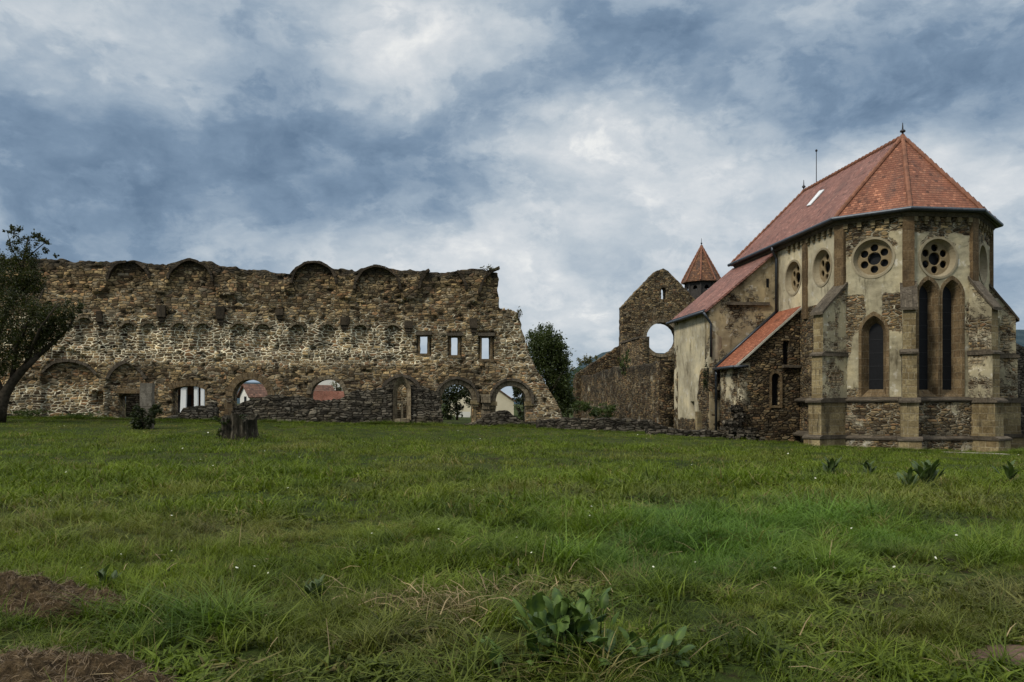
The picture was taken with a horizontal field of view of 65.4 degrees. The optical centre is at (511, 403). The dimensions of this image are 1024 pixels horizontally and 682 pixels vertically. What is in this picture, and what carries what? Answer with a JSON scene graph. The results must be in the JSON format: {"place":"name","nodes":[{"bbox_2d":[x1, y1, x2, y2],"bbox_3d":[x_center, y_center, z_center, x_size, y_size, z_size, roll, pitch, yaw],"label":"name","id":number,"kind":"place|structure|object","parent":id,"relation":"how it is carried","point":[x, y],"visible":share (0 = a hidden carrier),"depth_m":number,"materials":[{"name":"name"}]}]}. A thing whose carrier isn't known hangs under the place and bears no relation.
{"place":"outdoors","nodes":[
{"label":"outdoors","id":0,"kind":"place"},
{"bbox_2d":[0,404,1023,681],"bbox_3d":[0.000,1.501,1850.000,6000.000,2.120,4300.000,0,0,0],"label":"ground","id":1,"kind":"structure","parent":0,"point":[492,458],"depth_m":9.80,"materials":[{"name":"plant"}]},
{"bbox_2d":[8,409,52,417],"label":"weeds","id":2,"kind":"object","parent":1,"relation":"on","point":[24,412],"visible":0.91,"depth_m":41.70,"materials":[{"name":"green plant"}]},
{"bbox_2d":[0,224,86,422],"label":"leaning tree","id":3,"kind":"object","parent":1,"relation":"on","point":[19,289],"visible":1,"depth_m":37.04,"materials":[{"name":"green plant"}]},
{"bbox_2d":[0,568,124,621],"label":"hay heap","id":4,"kind":"object","parent":1,"relation":"on","point":[36,586],"visible":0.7,"depth_m":6.21,"materials":[{"name":"brown plant"}]},
{"bbox_2d":[57,411,101,417],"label":"weeds","id":5,"kind":"object","parent":1,"relation":"on","point":[89,413],"visible":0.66,"depth_m":42.12,"materials":[{"name":"green plant"}]},
{"bbox_2d":[0,639,178,681],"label":"hay heap","id":6,"kind":"object","parent":1,"relation":"on","point":[24,664],"visible":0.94,"depth_m":4.58,"materials":[{"name":"brown plant"}]},
{"bbox_2d":[96,564,121,586],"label":"leafy weed","id":7,"kind":"object","parent":1,"relation":"on","point":[102,574],"visible":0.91,"depth_m":7.03,"materials":[{"name":"green plant"}]},
{"bbox_2d":[126,394,139,416],"bbox_3d":[-21.862,0.290,48.257,2.700,3.721,0.600,0,0,-7],"label":"doorway","id":8,"kind":"structure","parent":1,"relation":"on","point":[132,400],"depth_m":47.84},
{"bbox_2d":[129,402,162,429],"bbox_3d":[-15.638,0.608,33.985,1.347,1.324,0.794,0,0,0],"label":"bush","id":9,"kind":"object","parent":1,"relation":"on","point":[140,422],"visible":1,"depth_m":33.92,"materials":[{"name":"green plant"}]},
{"bbox_2d":[140,383,154,428],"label":"stone pillar","id":10,"kind":"structure","parent":1,"relation":"on","point":[147,396],"depth_m":34.41,"materials":[{"name":"grey stone"}]},
{"bbox_2d":[177,386,204,412],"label":"porch house","id":11,"kind":"structure","parent":1,"relation":"on","point":[191,396],"depth_m":59.63,"materials":[{"name":"paint"}]},
{"bbox_2d":[178,395,190,412],"bbox_3d":[-25.465,0.050,61.980,1.000,1.400,0.080,0,0,0],"label":"window","id":12,"kind":"structure","parent":11,"relation":"in","point":[179,396],"depth_m":61.94,"materials":[{"name":"black glass"}]},
{"bbox_2d":[164,402,218,420],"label":"wall","id":13,"kind":"structure","parent":1,"relation":"on","point":[210,410],"depth_m":43.00,"materials":[{"name":"grey stone"}]},
{"bbox_2d":[209,416,221,421],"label":"weeds","id":14,"kind":"object","parent":1,"relation":"on","point":[216,418],"visible":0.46,"depth_m":40.91,"materials":[{"name":"green plant"}]},
{"bbox_2d":[216,411,259,440],"bbox_3d":[-9.742,0.872,28.503,1.614,1.171,1.291,0,0,0],"label":"stump","id":15,"kind":"object","parent":1,"relation":"on","point":[233,425],"visible":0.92,"depth_m":28.07,"materials":[{"name":"grey wood"}]},
{"bbox_2d":[0,258,562,421],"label":"ruined wall","id":16,"kind":"structure","parent":1,"relation":"on","point":[220,335],"depth_m":44.38,"materials":[{"name":"brown stone"}]},
{"bbox_2d":[417,335,429,355],"bbox_3d":[-5.053,-3.279,45.700,0.767,1.196,0.635,0,0,-7],"label":"window frame","id":17,"kind":"structure","parent":16,"relation":"in","point":[428,339],"depth_m":45.48,"materials":[{"name":"stone"}]},
{"bbox_2d":[448,336,460,357],"bbox_3d":[-3.307,-3.225,45.900,0.754,1.249,0.641,0,0,-7],"label":"window frame","id":18,"kind":"structure","parent":16,"relation":"in","point":[449,356],"depth_m":45.68,"materials":[{"name":"stone"}]},
{"bbox_2d":[479,336,493,361],"bbox_3d":[-1.515,-3.123,46.111,0.850,1.474,0.638,0,0,-7],"label":"window frame","id":19,"kind":"structure","parent":16,"relation":"in","point":[491,359],"depth_m":45.90,"materials":[{"name":"stone"}]},
{"bbox_2d":[480,264,497,273],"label":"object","id":20,"kind":"object","parent":16,"relation":"on","point":[490,269],"depth_m":45.52,"materials":[{"name":"green plant"}]},
{"bbox_2d":[515,306,522,321],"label":"weeds","id":21,"kind":"object","parent":16,"relation":"attached to","point":[518,314],"visible":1,"depth_m":45.58,"materials":[{"name":"green plant"}]},
{"bbox_2d":[237,384,334,402],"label":"gabled house","id":22,"kind":"structure","parent":1,"relation":"on","point":[246,392],"depth_m":76.22,"materials":[{"name":"tile"}]},
{"bbox_2d":[304,574,326,603],"bbox_3d":[-1.658,1.570,6.699,0.190,0.220,0.238,0,0,-19],"label":"leafy weed","id":23,"kind":"object","parent":1,"relation":"on","point":[308,588],"visible":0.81,"depth_m":6.68,"materials":[{"name":"green plant"}]},
{"bbox_2d":[313,391,343,400],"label":"brick wall","id":24,"kind":"structure","parent":1,"relation":"on","point":[324,395],"depth_m":71.85,"materials":[{"name":"red brick"}]},
{"bbox_2d":[318,380,341,390],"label":"long house","id":25,"kind":"structure","parent":1,"relation":"on","point":[326,382],"depth_m":92.00,"materials":[{"name":"paint"}]},
{"bbox_2d":[329,382,342,390],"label":"garden tree","id":26,"kind":"object","parent":1,"relation":"on","point":[334,384],"visible":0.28,"depth_m":83.97,"materials":[{"name":"green plant"}]},
{"bbox_2d":[231,376,442,423],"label":"wall","id":27,"kind":"structure","parent":1,"relation":"on","point":[379,404],"depth_m":43.90,"materials":[{"name":"grey stone"}]},
{"bbox_2d":[397,385,406,417],"bbox_3d":[-6.540,0.035,50.550,2.400,4.231,0.632,0,0,-7],"label":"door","id":28,"kind":"structure","parent":1,"relation":"on","point":[401,393],"depth_m":50.22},
{"bbox_2d":[441,385,470,419],"bbox_3d":[-4.114,-0.069,57.936,3.377,3.862,2.346,0,0,0],"label":"courtyard tree","id":29,"kind":"object","parent":1,"relation":"on","point":[449,393],"visible":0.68,"depth_m":57.71,"materials":[{"name":"green plant"}]},
{"bbox_2d":[459,412,469,416],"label":"garden wall","id":30,"kind":"structure","parent":1,"relation":"on","point":[466,414],"depth_m":69.85,"materials":[{"name":"white paint"}]},
{"bbox_2d":[448,390,515,415],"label":"cream house","id":31,"kind":"structure","parent":1,"relation":"on","point":[504,401],"depth_m":78.00,"materials":[{"name":"paint"}]},
{"bbox_2d":[447,410,535,425],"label":"wall","id":32,"kind":"structure","parent":1,"relation":"on","point":[499,417],"depth_m":44.51,"materials":[{"name":"grey stone"}]},
{"bbox_2d":[512,387,523,420],"bbox_3d":[1.025,0.097,57.001,2.118,3.531,1.975,0,0,0],"label":"courtyard tree","id":33,"kind":"object","parent":1,"relation":"on","point":[516,394],"visible":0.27,"depth_m":56.98,"materials":[{"name":"green plant"}]},
{"bbox_2d":[481,633,562,670],"bbox_3d":[0.024,1.564,5.163,0.502,0.221,0.484,0,0,-22],"label":"dock plant","id":34,"kind":"object","parent":1,"relation":"on","point":[532,646],"visible":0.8,"depth_m":5.05,"materials":[{"name":"green plant"}]},
{"bbox_2d":[50,423,1018,572],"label":"wildflowers","id":35,"kind":"object","parent":1,"relation":"on","point":[473,489],"visible":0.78,"depth_m":14.35,"materials":[{"name":"white plant"}]},
{"bbox_2d":[62,523,1021,681],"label":"dry straw","id":36,"kind":"object","parent":1,"relation":"on","point":[450,594],"visible":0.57,"depth_m":6.42,"materials":[{"name":"beige plant"}]},
{"bbox_2d":[525,321,580,417],"bbox_3d":[2.970,-2.006,58.233,5.334,7.927,4.079,0,0,-16],"label":"round tree","id":37,"kind":"object","parent":1,"relation":"on","point":[547,348],"visible":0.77,"depth_m":57.46,"materials":[{"name":"green plant"}]},
{"bbox_2d":[512,587,619,662],"bbox_3d":[0.355,1.431,5.358,0.716,0.458,0.727,0,0,0],"label":"dock plant","id":38,"kind":"object","parent":1,"relation":"on","point":[562,610],"visible":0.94,"depth_m":5.19,"materials":[{"name":"green plant"}]},
{"bbox_2d":[553,361,584,417],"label":"tree","id":39,"kind":"object","parent":1,"relation":"on","point":[578,370],"visible":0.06,"depth_m":83.57,"materials":[{"name":"green plant"}]},
{"bbox_2d":[571,353,599,370],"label":"olive tree","id":40,"kind":"object","parent":1,"relation":"on","point":[586,361],"visible":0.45,"depth_m":87.74,"materials":[{"name":"green plant"}]},
{"bbox_2d":[571,399,617,417],"bbox_3d":[5.911,0.525,56.891,3.388,1.607,1.902,0,0,0],"label":"shrub","id":41,"kind":"object","parent":1,"relation":"on","point":[595,411],"visible":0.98,"depth_m":56.67,"materials":[{"name":"green plant"}]},
{"bbox_2d":[536,417,675,431],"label":"wall","id":42,"kind":"structure","parent":1,"relation":"on","point":[623,425],"depth_m":43.39,"materials":[{"name":"grey stone"}]},
{"bbox_2d":[573,360,673,427],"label":"aisle wall","id":43,"kind":"structure","parent":1,"relation":"on","point":[644,391],"depth_m":57.67,"materials":[{"name":"stone"}]},
{"bbox_2d":[618,349,630,375],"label":"wall plant","id":44,"kind":"object","parent":43,"relation":"on","point":[623,365],"depth_m":60.45,"materials":[{"name":"green plant"}]},
{"bbox_2d":[575,268,695,417],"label":"ruined stone wall","id":45,"kind":"structure","parent":1,"relation":"on","point":[644,308],"depth_m":77.36,"materials":[{"name":"brown stone"}]},
{"bbox_2d":[584,622,695,671],"bbox_3d":[0.809,1.544,5.105,0.692,0.256,0.515,0,0,0],"label":"dock plant","id":46,"kind":"object","parent":1,"relation":"on","point":[679,634],"visible":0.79,"depth_m":5.07,"materials":[{"name":"green plant"}]},
{"bbox_2d":[645,428,728,438],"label":"wall","id":47,"kind":"structure","parent":1,"relation":"on","point":[701,433],"depth_m":41.61,"materials":[{"name":"grey stone"}]},
{"bbox_2d":[695,411,701,429],"bbox_3d":[10.332,1.401,44.124,0.288,1.914,0.328,0,0,-7],"label":"stone post","id":48,"kind":"object","parent":1,"relation":"on","point":[698,420],"visible":0.56,"depth_m":43.98,"materials":[{"name":"stone"}]},
{"bbox_2d":[681,238,720,298],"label":"bell tower","id":49,"kind":"structure","parent":1,"relation":"on","point":[701,276],"depth_m":80.94,"materials":[{"name":"brown tile"}]},
{"bbox_2d":[719,405,764,440],"bbox_3d":[11.791,1.065,41.013,2.338,1.970,0.983,0,0,-12],"label":"rubble pile","id":50,"kind":"object","parent":1,"relation":"on","point":[733,425],"visible":0.85,"depth_m":40.86,"materials":[{"name":"grey stone"}]},
{"bbox_2d":[821,456,841,473],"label":"leafy weed","id":51,"kind":"object","parent":1,"relation":"on","point":[832,464],"visible":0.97,"depth_m":16.98,"materials":[{"name":"green plant"}]},
{"bbox_2d":[666,123,1023,452],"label":"church","id":52,"kind":"structure","parent":1,"relation":"on","point":[860,302],"depth_m":37.34,"materials":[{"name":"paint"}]},
{"bbox_2d":[703,362,708,392],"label":"weeds","id":53,"kind":"object","parent":52,"relation":"attached to","point":[706,380],"visible":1,"depth_m":43.35,"materials":[{"name":"green plant"}]},
{"bbox_2d":[772,374,776,404],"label":"window","id":54,"kind":"structure","parent":52,"relation":"in","point":[774,378],"depth_m":41.94,"materials":[{"name":"black glass"}]},
{"bbox_2d":[783,341,785,363],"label":"window","id":55,"kind":"structure","parent":52,"relation":"in","point":[784,343],"depth_m":42.00,"materials":[{"name":"black glass"}]},
{"bbox_2d":[785,259,801,295],"bbox_3d":[15.249,-6.699,42.558,0.535,1.920,1.920,0,0,-7],"label":"rose window","id":56,"kind":"structure","parent":52,"relation":"in","point":[793,274],"depth_m":42.95,"materials":[{"name":"stone"}]},
{"bbox_2d":[812,248,831,286],"bbox_3d":[15.608,-6.738,39.518,0.535,1.920,1.920,0,0,-7],"label":"rose window","id":57,"kind":"structure","parent":52,"relation":"in","point":[822,262],"depth_m":39.90,"materials":[{"name":"stone"}]},
{"bbox_2d":[851,237,894,278],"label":"rose window","id":58,"kind":"structure","parent":52,"relation":"in","point":[873,257],"depth_m":37.23,"materials":[{"name":"stone"}]},
{"bbox_2d":[858,311,888,396],"bbox_3d":[16.891,-2.276,37.080,1.330,3.953,0.490,0,0,38],"label":"lancet window","id":59,"kind":"structure","parent":52,"relation":"in","point":[873,335],"depth_m":37.22,"materials":[{"name":"stone"}]},
{"bbox_2d":[916,276,940,396],"bbox_3d":[18.835,-3.031,36.327,1.190,5.519,0.490,0,0,-7],"label":"lancet window","id":60,"kind":"structure","parent":52,"relation":"in","point":[928,342],"depth_m":36.37,"materials":[{"name":"glass"}]},
{"bbox_2d":[918,237,957,278],"bbox_3d":[19.315,-6.601,36.401,1.920,1.920,0.535,0,0,-7],"label":"rose window","id":61,"kind":"structure","parent":52,"relation":"in","point":[938,256],"depth_m":36.40,"materials":[{"name":"stone"}]},
{"bbox_2d":[940,275,964,396],"bbox_3d":[19.985,-3.042,36.464,1.224,5.540,0.490,0,0,-7],"label":"lancet window","id":62,"kind":"structure","parent":52,"relation":"in","point":[952,319],"depth_m":36.53,"materials":[{"name":"glass"}]},
{"bbox_2d":[979,243,987,283],"bbox_3d":[22.127,-6.601,37.808,0.425,1.920,1.920,0,0,42],"label":"rose window","id":63,"kind":"structure","parent":52,"relation":"in","point":[983,260],"depth_m":38.26,"materials":[{"name":"stone"}]},
{"bbox_2d":[861,460,876,474],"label":"leafy weed","id":64,"kind":"object","parent":1,"relation":"on","point":[866,464],"visible":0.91,"depth_m":17.50,"materials":[{"name":"green plant"}]},
{"bbox_2d":[896,466,931,488],"bbox_3d":[7.549,1.403,14.976,0.624,0.482,0.430,0,0,33],"label":"leafy weed","id":65,"kind":"object","parent":1,"relation":"on","point":[909,475],"visible":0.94,"depth_m":14.96,"materials":[{"name":"green plant"}]},
{"bbox_2d":[911,459,946,488],"bbox_3d":[8.067,1.362,15.481,0.609,0.607,0.590,0,0,0],"label":"leafy weed","id":66,"kind":"object","parent":1,"relation":"on","point":[930,473],"visible":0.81,"depth_m":15.44,"materials":[{"name":"green plant"}]},
{"bbox_2d":[944,451,1009,454],"bbox_3d":[19.363,2.137,33.575,2.721,0.183,0.535,0,0,13],"label":"paving strip","id":67,"kind":"object","parent":1,"relation":"on","point":[977,452],"visible":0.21,"depth_m":33.42,"materials":[{"name":"grey stone"}]},
{"bbox_2d":[969,644,1023,663],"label":"bare earth","id":68,"kind":"structure","parent":1,"relation":"on","point":[1011,648],"depth_m":5.36,"materials":[{"name":"brown soil"}]},
{"bbox_2d":[989,460,1018,482],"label":"leafy weed","id":69,"kind":"object","parent":1,"relation":"on","point":[1010,470],"visible":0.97,"depth_m":16.45,"materials":[{"name":"green plant"}]},
{"bbox_2d":[1016,343,1023,433],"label":"ruined wall","id":70,"kind":"structure","parent":1,"relation":"on","point":[1020,352],"depth_m":42.55,"materials":[{"name":"stone"}]},
{"bbox_2d":[0,0,1023,397],"label":"sky","id":71,"kind":"structure","parent":0,"point":[582,151],"materials":[{"name":"blue"}]},
{"bbox_2d":[125,330,1023,403],"bbox_3d":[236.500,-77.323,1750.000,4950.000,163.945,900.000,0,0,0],"label":"hills","id":72,"kind":"structure","parent":0,"point":[1019,337],"depth_m":1529.96,"materials":[{"name":"green plant"}]}
]}

